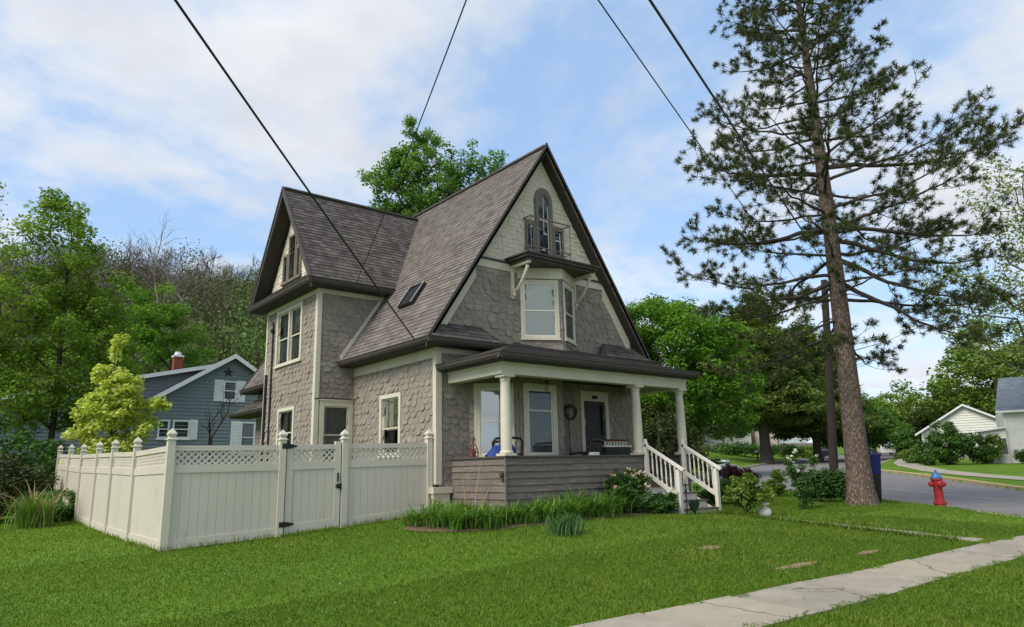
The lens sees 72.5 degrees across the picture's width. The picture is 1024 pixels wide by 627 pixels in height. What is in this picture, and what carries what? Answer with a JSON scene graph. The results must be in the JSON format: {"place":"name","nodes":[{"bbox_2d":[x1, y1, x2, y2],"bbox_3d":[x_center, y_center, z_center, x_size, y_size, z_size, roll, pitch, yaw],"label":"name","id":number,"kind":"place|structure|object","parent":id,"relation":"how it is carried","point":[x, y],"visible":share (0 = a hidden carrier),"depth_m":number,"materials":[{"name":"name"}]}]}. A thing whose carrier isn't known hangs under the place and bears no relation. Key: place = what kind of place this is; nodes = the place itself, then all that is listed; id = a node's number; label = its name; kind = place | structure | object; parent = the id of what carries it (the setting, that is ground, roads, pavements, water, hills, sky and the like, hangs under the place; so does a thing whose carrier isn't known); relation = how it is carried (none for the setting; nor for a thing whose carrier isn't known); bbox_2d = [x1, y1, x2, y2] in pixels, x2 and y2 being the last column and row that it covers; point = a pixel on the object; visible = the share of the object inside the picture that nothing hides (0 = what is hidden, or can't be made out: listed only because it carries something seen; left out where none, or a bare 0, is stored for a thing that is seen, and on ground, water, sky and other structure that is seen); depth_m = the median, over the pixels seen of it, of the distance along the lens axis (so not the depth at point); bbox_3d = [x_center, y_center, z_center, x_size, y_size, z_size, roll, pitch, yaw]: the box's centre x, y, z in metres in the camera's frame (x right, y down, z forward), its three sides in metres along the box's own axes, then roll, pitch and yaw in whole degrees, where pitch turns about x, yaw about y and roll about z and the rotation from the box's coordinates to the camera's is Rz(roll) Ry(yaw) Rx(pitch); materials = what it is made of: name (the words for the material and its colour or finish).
{"place":"outdoors","nodes":[
{"label":"outdoors","id":0,"kind":"place"},
{"bbox_2d":[0,447,1023,626],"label":"ground","id":1,"kind":"structure","parent":0,"point":[964,465],"depth_m":10.17,"materials":[{"name":"green plant"}]},
{"bbox_2d":[0,477,21,515],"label":"shrub","id":2,"kind":"object","parent":1,"relation":"on","point":[2,505],"visible":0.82,"depth_m":20.40,"materials":[{"name":"green plant"}]},
{"bbox_2d":[0,182,30,386],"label":"broadleaf tree","id":3,"kind":"object","parent":1,"relation":"on","point":[7,219],"visible":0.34,"depth_m":30.24,"materials":[{"name":"green plant"}]},
{"bbox_2d":[0,452,61,519],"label":"shrub","id":4,"kind":"object","parent":1,"relation":"on","point":[23,476],"visible":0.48,"depth_m":21.43,"materials":[{"name":"green plant"}]},
{"bbox_2d":[0,417,69,493],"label":"bush","id":5,"kind":"object","parent":1,"relation":"on","point":[18,441],"visible":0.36,"depth_m":24.42,"materials":[{"name":"green plant"}]},
{"bbox_2d":[0,480,79,529],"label":"grass tuft","id":6,"kind":"object","parent":1,"relation":"on","point":[32,514],"visible":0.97,"depth_m":18.32,"materials":[{"name":"green plant"}]},
{"bbox_2d":[19,488,75,522],"bbox_3d":[-13.075,5.510,19.973,1.919,1.011,1.410,-6,-13,20],"label":"shrub","id":7,"kind":"object","parent":1,"relation":"on","point":[67,512],"visible":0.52,"depth_m":19.72,"materials":[{"name":"green plant"}]},
{"bbox_2d":[0,341,107,393],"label":"broadleaf tree","id":8,"kind":"object","parent":1,"relation":"on","point":[50,360],"visible":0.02,"depth_m":38.07,"materials":[{"name":"green plant"}]},
{"bbox_2d":[0,187,147,486],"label":"broadleaf tree","id":9,"kind":"object","parent":1,"relation":"on","point":[58,301],"visible":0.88,"depth_m":28.03,"materials":[{"name":"green plant"}]},
{"bbox_2d":[60,332,172,466],"bbox_3d":[-13.355,3.627,23.522,3.098,6.117,2.662,9,-16,-39],"label":"golden tree","id":10,"kind":"object","parent":1,"relation":"on","point":[94,415],"visible":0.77,"depth_m":23.18,"materials":[{"name":"yellow plant"}]},
{"bbox_2d":[0,352,257,487],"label":"blue house","id":11,"kind":"structure","parent":1,"relation":"on","point":[189,393],"depth_m":39.69,"materials":[{"name":"paint"}]},
{"bbox_2d":[156,419,169,439],"bbox_3d":[-19.063,6.358,38.192,0.700,1.100,0.100,9,-16,-39],"label":"window","id":12,"kind":"structure","parent":11,"relation":"in","point":[165,428],"depth_m":38.18,"materials":[{"name":"white glass"}]},
{"bbox_2d":[172,420,190,439],"bbox_3d":[-18.367,6.466,38.752,1.000,1.100,0.100,9,-16,-39],"label":"window","id":13,"kind":"structure","parent":11,"relation":"in","point":[181,430],"depth_m":38.80,"materials":[{"name":"white glass"}]},
{"bbox_2d":[222,381,237,401],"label":"window","id":14,"kind":"structure","parent":11,"relation":"in","point":[227,384],"depth_m":40.82,"materials":[{"name":"white glass"}]},
{"bbox_2d":[239,422,255,453],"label":"window","id":15,"kind":"structure","parent":11,"relation":"in","point":[250,435],"depth_m":41.02,"materials":[{"name":"white glass"}]},
{"bbox_2d":[47,281,219,385],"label":"broadleaf tree","id":16,"kind":"object","parent":1,"relation":"on","point":[148,331],"visible":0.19,"depth_m":46.53,"materials":[{"name":"green plant"}]},
{"bbox_2d":[196,382,239,463],"bbox_3d":[-14.212,5.933,33.518,1.928,5.492,2.235,9,-16,-39],"label":"bare tree","id":17,"kind":"object","parent":1,"relation":"on","point":[209,432],"visible":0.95,"depth_m":33.77,"materials":[{"name":"brown wood"}]},
{"bbox_2d":[53,428,433,551],"bbox_3d":[-8.598,4.730,19.813,5.780,2.538,14.356,9,-16,-39],"label":"fence","id":18,"kind":"object","parent":1,"relation":"on","point":[168,503],"visible":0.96,"depth_m":14.31,"materials":[{"name":"beige plastic"}]},
{"bbox_2d":[356,114,508,216],"bbox_3d":[-4.252,-0.964,39.034,7.933,21.161,7.394,9,-16,-39],"label":"broadleaf tree","id":19,"kind":"object","parent":1,"relation":"on","point":[449,180],"visible":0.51,"depth_m":39.63,"materials":[{"name":"green plant"}]},
{"bbox_2d":[227,142,721,515],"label":"house","id":20,"kind":"structure","parent":1,"relation":"on","point":[498,289],"depth_m":19.20,"materials":[{"name":"grey paint"}]},
{"bbox_2d":[275,406,295,462],"bbox_3d":[-6.610,3.632,20.457,0.198,1.740,1.300,9,-16,-39],"label":"window","id":21,"kind":"structure","parent":20,"relation":"in","point":[291,409],"depth_m":20.72,"materials":[{"name":"beige paint"}]},
{"bbox_2d":[273,301,303,368],"bbox_3d":[-6.717,0.681,21.159,0.198,1.790,2.010,9,-16,-39],"label":"window","id":22,"kind":"structure","parent":20,"relation":"in","point":[287,328],"depth_m":21.17,"materials":[{"name":"beige paint"}]},
{"bbox_2d":[280,233,301,286],"bbox_3d":[-6.822,-1.733,21.653,0.090,1.540,1.480,9,-16,-39],"label":"gable window","id":23,"kind":"structure","parent":20,"relation":"in","point":[292,265],"depth_m":21.67,"materials":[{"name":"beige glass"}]},
{"bbox_2d":[174,0,413,338],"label":"overhead cable","id":24,"kind":"object","parent":20,"relation":"attached to","point":[243,97],"visible":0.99,"depth_m":10.07,"materials":[{"name":"black metal"}]},
{"bbox_2d":[317,399,354,461],"bbox_3d":[-4.911,3.530,19.335,1.058,2.270,0.198,9,-16,-39],"label":"door","id":25,"kind":"structure","parent":20,"relation":"in","point":[333,413],"depth_m":19.47,"materials":[{"name":"beige paint"}]},
{"bbox_2d":[377,392,401,457],"bbox_3d":[-3.129,2.911,18.133,0.198,1.630,1.130,9,-16,-39],"label":"window","id":26,"kind":"structure","parent":20,"relation":"in","point":[391,419],"depth_m":18.26,"materials":[{"name":"beige paint"}]},
{"bbox_2d":[356,0,466,281],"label":"overhead cable","id":27,"kind":"object","parent":20,"relation":"attached to","point":[420,120],"visible":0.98,"depth_m":11.09,"materials":[{"name":"black metal"}]},
{"bbox_2d":[487,443,515,456],"bbox_3d":[-0.245,3.361,15.858,0.714,0.986,0.601,9,-16,-39],"label":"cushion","id":28,"kind":"object","parent":20,"relation":"on","point":[494,450],"visible":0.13,"depth_m":15.75,"materials":[{"name":"blue fabric"}]},
{"bbox_2d":[524,188,563,257],"bbox_3d":[0.924,-2.649,20.004,1.460,1.982,0.070,9,-16,-39],"label":"gable window","id":29,"kind":"structure","parent":20,"relation":"in","point":[544,210],"depth_m":19.99,"materials":[{"name":"beige glass"}]},
{"bbox_2d":[569,439,602,454],"bbox_3d":[1.872,3.641,17.427,0.655,1.001,0.862,-9,-14,30],"label":"porch chair","id":30,"kind":"object","parent":20,"relation":"on","point":[595,446],"visible":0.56,"depth_m":17.25,"materials":[{"name":"black metal"}]},
{"bbox_2d":[579,390,609,451],"bbox_3d":[2.341,3.418,19.787,1.180,2.400,0.170,9,-16,-39],"label":"door","id":31,"kind":"structure","parent":20,"relation":"in","point":[592,408],"depth_m":19.91,"materials":[{"name":"beige paint"}]},
{"bbox_2d":[587,445,631,454],"bbox_3d":[2.574,3.883,18.220,1.000,0.840,0.650,9,-16,-39],"label":"porch table","id":32,"kind":"object","parent":20,"relation":"on","point":[616,450],"visible":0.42,"depth_m":18.07,"materials":[{"name":"white paint"}]},
{"bbox_2d":[602,439,627,444],"bbox_3d":[3.076,4.045,19.508,1.020,1.060,0.510,9,-16,-39],"label":"slatted bench","id":33,"kind":"object","parent":20,"relation":"on","point":[620,441],"visible":0.24,"depth_m":19.77,"materials":[{"name":"beige paint"}]},
{"bbox_2d":[67,501,972,551],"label":"edge grass","id":34,"kind":"structure","parent":1,"relation":"on","point":[813,522],"depth_m":14.78,"materials":[{"name":"green plant"}]},
{"bbox_2d":[405,510,660,531],"bbox_3d":[0.832,4.437,15.218,6.572,0.163,3.122,3,-13,-18],"label":"planting bed","id":35,"kind":"object","parent":1,"relation":"on","point":[426,528],"visible":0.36,"depth_m":13.71,"materials":[{"name":"brown soil"}]},
{"bbox_2d":[398,503,433,526],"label":"daylily clump","id":36,"kind":"object","parent":35,"relation":"on","point":[415,521],"visible":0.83,"depth_m":13.99,"materials":[{"name":"green plant"}]},
{"bbox_2d":[412,502,458,527],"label":"daylily clump","id":37,"kind":"object","parent":35,"relation":"on","point":[435,520],"visible":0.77,"depth_m":13.70,"materials":[{"name":"green plant"}]},
{"bbox_2d":[411,495,475,517],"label":"daylily clump","id":38,"kind":"object","parent":35,"relation":"on","point":[433,505],"visible":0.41,"depth_m":14.74,"materials":[{"name":"green plant"}]},
{"bbox_2d":[428,502,488,530],"bbox_3d":[-1.016,3.830,13.338,1.896,0.557,1.493,-8,-14,29],"label":"daylily clump","id":39,"kind":"object","parent":35,"relation":"on","point":[460,523],"visible":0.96,"depth_m":13.33,"materials":[{"name":"green plant"}]},
{"bbox_2d":[452,463,488,508],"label":"dry stalks","id":40,"kind":"object","parent":35,"relation":"on","point":[476,490],"visible":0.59,"depth_m":15.09,"materials":[{"name":"plant"}]},
{"bbox_2d":[456,501,516,528],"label":"daylily clump","id":41,"kind":"object","parent":35,"relation":"on","point":[489,522],"visible":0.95,"depth_m":13.40,"materials":[{"name":"green plant"}]},
{"bbox_2d":[472,502,511,524],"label":"daylily clump","id":42,"kind":"object","parent":35,"relation":"on","point":[497,512],"visible":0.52,"depth_m":13.76,"materials":[{"name":"green plant"}]},
{"bbox_2d":[495,499,540,523],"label":"daylily clump","id":43,"kind":"object","parent":35,"relation":"on","point":[515,518],"visible":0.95,"depth_m":13.91,"materials":[{"name":"green plant"}]},
{"bbox_2d":[516,502,557,522],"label":"daylily clump","id":44,"kind":"object","parent":35,"relation":"on","point":[536,516],"visible":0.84,"depth_m":13.99,"materials":[{"name":"green plant"}]},
{"bbox_2d":[516,500,570,521],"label":"daylily clump","id":45,"kind":"object","parent":35,"relation":"on","point":[534,505],"visible":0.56,"depth_m":14.16,"materials":[{"name":"green plant"}]},
{"bbox_2d":[521,493,589,519],"bbox_3d":[0.965,3.968,14.557,1.703,0.606,1.609,-6,-13,20],"label":"daylily clump","id":46,"kind":"object","parent":35,"relation":"on","point":[553,500],"visible":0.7,"depth_m":14.50,"materials":[{"name":"green plant"}]},
{"bbox_2d":[546,498,591,519],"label":"daylily clump","id":47,"kind":"object","parent":35,"relation":"on","point":[575,511],"visible":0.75,"depth_m":14.51,"materials":[{"name":"green plant"}]},
{"bbox_2d":[555,489,612,516],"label":"daylily clump","id":48,"kind":"object","parent":35,"relation":"on","point":[585,504],"visible":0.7,"depth_m":15.07,"materials":[{"name":"green plant"}]},
{"bbox_2d":[581,499,626,516],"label":"daylily clump","id":49,"kind":"object","parent":35,"relation":"on","point":[604,511],"visible":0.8,"depth_m":15.09,"materials":[{"name":"green plant"}]},
{"bbox_2d":[584,490,634,514],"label":"daylily clump","id":50,"kind":"object","parent":35,"relation":"on","point":[603,501],"visible":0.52,"depth_m":15.36,"materials":[{"name":"green plant"}]},
{"bbox_2d":[596,489,636,514],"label":"daylily clump","id":51,"kind":"object","parent":35,"relation":"on","point":[618,508],"visible":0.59,"depth_m":15.64,"materials":[{"name":"green plant"}]},
{"bbox_2d":[599,467,653,512],"bbox_3d":[2.757,4.181,16.451,1.654,1.112,1.097,25,-29,-63],"label":"rose bush","id":52,"kind":"object","parent":35,"relation":"on","point":[632,483],"visible":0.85,"depth_m":16.30,"materials":[{"name":"green plant"}]},
{"bbox_2d":[544,506,603,536],"bbox_3d":[1.054,3.805,12.870,1.100,0.511,1.018,4,-13,-21],"label":"iris clump","id":53,"kind":"object","parent":1,"relation":"on","point":[567,524],"visible":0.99,"depth_m":12.73,"materials":[{"name":"green plant"}]},
{"bbox_2d":[643,487,678,513],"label":"shrub","id":54,"kind":"object","parent":1,"relation":"on","point":[663,503],"visible":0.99,"depth_m":16.48,"materials":[{"name":"green plant"}]},
{"bbox_2d":[641,403,715,470],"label":"broadleaf tree","id":55,"kind":"object","parent":1,"relation":"on","point":[659,423],"visible":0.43,"depth_m":41.71,"materials":[{"name":"green plant"}]},
{"bbox_2d":[626,293,768,453],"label":"maple tree","id":56,"kind":"object","parent":1,"relation":"on","point":[679,320],"visible":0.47,"depth_m":45.07,"materials":[{"name":"green plant"}]},
{"bbox_2d":[692,477,739,503],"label":"shrub","id":57,"kind":"object","parent":1,"relation":"on","point":[707,494],"visible":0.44,"depth_m":20.77,"materials":[{"name":"green plant"}]},
{"bbox_2d":[694,424,752,446],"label":"bungalow","id":58,"kind":"object","parent":1,"relation":"on","point":[747,438],"visible":0.17,"depth_m":107.46,"materials":[{"name":"white plastic"}]},
{"bbox_2d":[721,463,762,487],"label":"shrub","id":59,"kind":"object","parent":1,"relation":"on","point":[735,471],"visible":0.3,"depth_m":21.57,"materials":[{"name":"purple plant"}]},
{"bbox_2d":[721,472,775,512],"bbox_3d":[5.704,4.412,16.956,1.372,1.089,0.884,1,-13,-10],"label":"shrub","id":60,"kind":"object","parent":1,"relation":"on","point":[740,492],"visible":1,"depth_m":16.85,"materials":[{"name":"green plant"}]},
{"bbox_2d":[698,441,805,455],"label":"hedge","id":61,"kind":"object","parent":1,"relation":"on","point":[735,448],"visible":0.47,"depth_m":89.00,"materials":[{"name":"green plant"}]},
{"bbox_2d":[751,430,777,445],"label":"bungalow","id":62,"kind":"object","parent":1,"relation":"on","point":[755,437],"visible":0.21,"depth_m":109.49,"materials":[{"name":"white"}]},
{"bbox_2d":[758,503,771,516],"bbox_3d":[6.124,4.765,16.933,0.330,0.345,0.325,9,-16,-39],"label":"garden ornament","id":63,"kind":"object","parent":1,"relation":"on","point":[764,510],"visible":0.73,"depth_m":16.83,"materials":[{"name":"white ceramic"}]},
{"bbox_2d":[703,289,839,463],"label":"evergreen tree","id":64,"kind":"object","parent":1,"relation":"on","point":[790,395],"visible":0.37,"depth_m":72.89,"materials":[{"name":"green plant"}]},
{"bbox_2d":[763,468,788,496],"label":"shrub","id":65,"kind":"object","parent":1,"relation":"on","point":[777,487],"visible":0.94,"depth_m":23.78,"materials":[{"name":"green plant"}]},
{"bbox_2d":[782,448,818,507],"bbox_3d":[7.929,4.528,19.045,0.927,1.668,0.785,-10,-15,33],"label":"rose bush","id":66,"kind":"object","parent":1,"relation":"on","point":[797,473],"visible":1,"depth_m":19.03,"materials":[{"name":"green plant"}]},
{"bbox_2d":[777,444,825,457],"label":"shrub","id":67,"kind":"object","parent":1,"relation":"on","point":[808,451],"visible":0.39,"depth_m":99.13,"materials":[{"name":"green plant"}]},
{"bbox_2d":[753,313,885,461],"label":"evergreen tree","id":68,"kind":"object","parent":1,"relation":"on","point":[816,431],"visible":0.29,"depth_m":80.44,"materials":[{"name":"green plant"}]},
{"bbox_2d":[795,466,845,501],"bbox_3d":[9.520,5.251,21.405,1.711,1.128,1.097,-3,-13,9],"label":"shrub","id":69,"kind":"object","parent":1,"relation":"on","point":[832,483],"visible":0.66,"depth_m":21.19,"materials":[{"name":"green plant"}]},
{"bbox_2d":[812,279,838,471],"bbox_3d":[14.215,3.060,30.727,1.877,9.477,0.737,-11,-16,36],"label":"utility pole","id":70,"kind":"object","parent":1,"relation":"on","point":[832,431],"visible":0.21,"depth_m":30.59,"materials":[{"name":"brown wood"}]},
{"bbox_2d":[598,0,797,282],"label":"overhead cable","id":71,"kind":"object","parent":70,"relation":"attached to","point":[672,106],"visible":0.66,"depth_m":12.68,"materials":[{"name":"black metal"}]},
{"bbox_2d":[648,0,826,266],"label":"overhead cable","id":72,"kind":"object","parent":70,"relation":"attached to","point":[696,70],"visible":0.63,"depth_m":12.76,"materials":[{"name":"black metal"}]},
{"bbox_2d":[658,0,1023,506],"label":"pine tree","id":73,"kind":"object","parent":1,"relation":"on","point":[860,484],"visible":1,"depth_m":20.63,"materials":[{"name":"green plant"}]},
{"bbox_2d":[751,515,981,541],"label":"front walk","id":74,"kind":"structure","parent":1,"relation":"on","point":[971,539],"depth_m":13.66,"materials":[{"name":"concrete"}]},
{"bbox_2d":[820,397,915,451],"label":"broadleaf tree","id":75,"kind":"object","parent":1,"relation":"on","point":[875,438],"visible":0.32,"depth_m":84.18,"materials":[{"name":"green plant"}]},
{"bbox_2d":[869,449,881,501],"bbox_3d":[10.598,4.865,20.916,0.740,1.590,0.840,-3,-13,7],"label":"wheeled bin","id":76,"kind":"object","parent":1,"relation":"on","point":[875,460],"visible":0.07,"depth_m":20.56,"materials":[{"name":"plastic"}]},
{"bbox_2d":[870,391,921,452],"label":"broadleaf tree","id":77,"kind":"object","parent":1,"relation":"on","point":[885,404],"visible":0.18,"depth_m":100.70,"materials":[{"name":"green plant"}]},
{"bbox_2d":[884,428,922,458],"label":"shrub","id":78,"kind":"object","parent":1,"relation":"on","point":[905,439],"visible":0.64,"depth_m":77.17,"materials":[{"name":"green plant"}]},
{"bbox_2d":[905,391,950,435],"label":"broadleaf tree","id":79,"kind":"object","parent":1,"relation":"on","point":[919,425],"visible":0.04,"depth_m":86.01,"materials":[{"name":"green plant"}]},
{"bbox_2d":[897,448,960,463],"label":"shrub","id":80,"kind":"object","parent":1,"relation":"on","point":[906,454],"visible":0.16,"depth_m":60.39,"materials":[{"name":"green plant"}]},
{"bbox_2d":[928,470,946,505],"bbox_3d":[11.809,4.846,19.332,0.413,1.015,0.398,9,-16,-39],"label":"fire hydrant","id":81,"kind":"object","parent":1,"relation":"on","point":[937,483],"visible":0.98,"depth_m":19.25,"materials":[{"name":"red metal"}]},
{"bbox_2d":[910,420,998,464],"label":"shrub","id":82,"kind":"object","parent":1,"relation":"on","point":[961,444],"visible":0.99,"depth_m":54.97,"materials":[{"name":"green plant"}]},
{"bbox_2d":[915,404,996,450],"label":"gable house","id":83,"kind":"structure","parent":1,"relation":"on","point":[964,418],"depth_m":72.88,"materials":[{"name":"white plastic"}]},
{"bbox_2d":[889,316,1023,423],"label":"broadleaf tree","id":84,"kind":"object","parent":1,"relation":"on","point":[978,396],"visible":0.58,"depth_m":83.16,"materials":[{"name":"green plant"}]},
{"bbox_2d":[908,146,1023,379],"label":"broadleaf tree","id":85,"kind":"object","parent":1,"relation":"on","point":[1020,301],"visible":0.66,"depth_m":51.83,"materials":[{"name":"green plant"}]},
{"bbox_2d":[968,433,1005,463],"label":"shrub","id":86,"kind":"object","parent":1,"relation":"on","point":[991,457],"visible":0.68,"depth_m":55.09,"materials":[{"name":"green plant"}]},
{"bbox_2d":[974,377,1023,463],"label":"corner house","id":87,"kind":"structure","parent":1,"relation":"on","point":[1009,415],"depth_m":56.06,"materials":[{"name":"white plastic"}]},
{"bbox_2d":[0,0,1023,443],"label":"sky","id":88,"kind":"structure","parent":0,"point":[120,107],"materials":[{"name":"blue"}]},
{"bbox_2d":[570,535,1023,626],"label":"sidewalk","id":89,"kind":"structure","parent":0,"point":[872,582],"depth_m":9.36,"materials":[{"name":"concrete"}]},
{"bbox_2d":[645,559,977,626],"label":"sidewalk","id":90,"kind":"structure","parent":0,"point":[728,611],"depth_m":7.73,"materials":[{"name":"concrete"}]},
{"bbox_2d":[691,450,1023,516],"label":"road","id":91,"kind":"structure","parent":0,"point":[1007,501],"depth_m":27.89,"materials":[{"name":"grey asphalt"}]},
{"bbox_2d":[881,457,1023,490],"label":"kerb","id":92,"kind":"structure","parent":91,"relation":"on","point":[1000,485],"depth_m":33.14,"materials":[{"name":"grey concrete"}]},
{"bbox_2d":[734,543,1023,612],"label":"sidewalk","id":93,"kind":"structure","parent":0,"point":[810,596],"depth_m":8.60,"materials":[{"name":"concrete"}]},
{"bbox_2d":[894,457,1023,479],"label":"sidewalk","id":94,"kind":"structure","parent":0,"point":[915,466],"depth_m":42.44,"materials":[{"name":"concrete"}]},
{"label":"hill","id":95,"kind":"structure","parent":0,"visible":0},
{"bbox_2d":[31,239,154,319],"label":"bare tree","id":96,"kind":"object","parent":95,"relation":"on","point":[116,265],"visible":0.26,"depth_m":109.31,"materials":[{"name":"plant"}]},
{"bbox_2d":[116,233,156,266],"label":"bare tree","id":97,"kind":"object","parent":95,"relation":"on","point":[134,250],"visible":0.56,"depth_m":153.44,"materials":[{"name":"grey plant"}]},
{"bbox_2d":[136,254,207,305],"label":"bare tree","id":98,"kind":"object","parent":95,"relation":"on","point":[152,283],"visible":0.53,"depth_m":121.71,"materials":[{"name":"plant"}]},
{"bbox_2d":[138,247,217,311],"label":"bare tree","id":99,"kind":"object","parent":95,"relation":"on","point":[180,277],"visible":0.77,"depth_m":112.96,"materials":[{"name":"plant"}]},
{"bbox_2d":[128,211,230,310],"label":"bare tree","id":100,"kind":"object","parent":95,"relation":"on","point":[154,265],"visible":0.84,"depth_m":109.39,"materials":[{"name":"plant"}]},
{"bbox_2d":[157,257,233,316],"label":"bare tree","id":101,"kind":"object","parent":95,"relation":"on","point":[169,278],"visible":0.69,"depth_m":114.83,"materials":[{"name":"plant"}]},
{"bbox_2d":[191,246,224,278],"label":"bare tree","id":102,"kind":"object","parent":95,"relation":"on","point":[209,259],"visible":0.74,"depth_m":162.07,"materials":[{"name":"grey plant"}]},
{"bbox_2d":[0,232,679,437],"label":"wood","id":103,"kind":"object","parent":95,"relation":"on","point":[236,329],"visible":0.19,"depth_m":112.68,"materials":[{"name":"green plant"}]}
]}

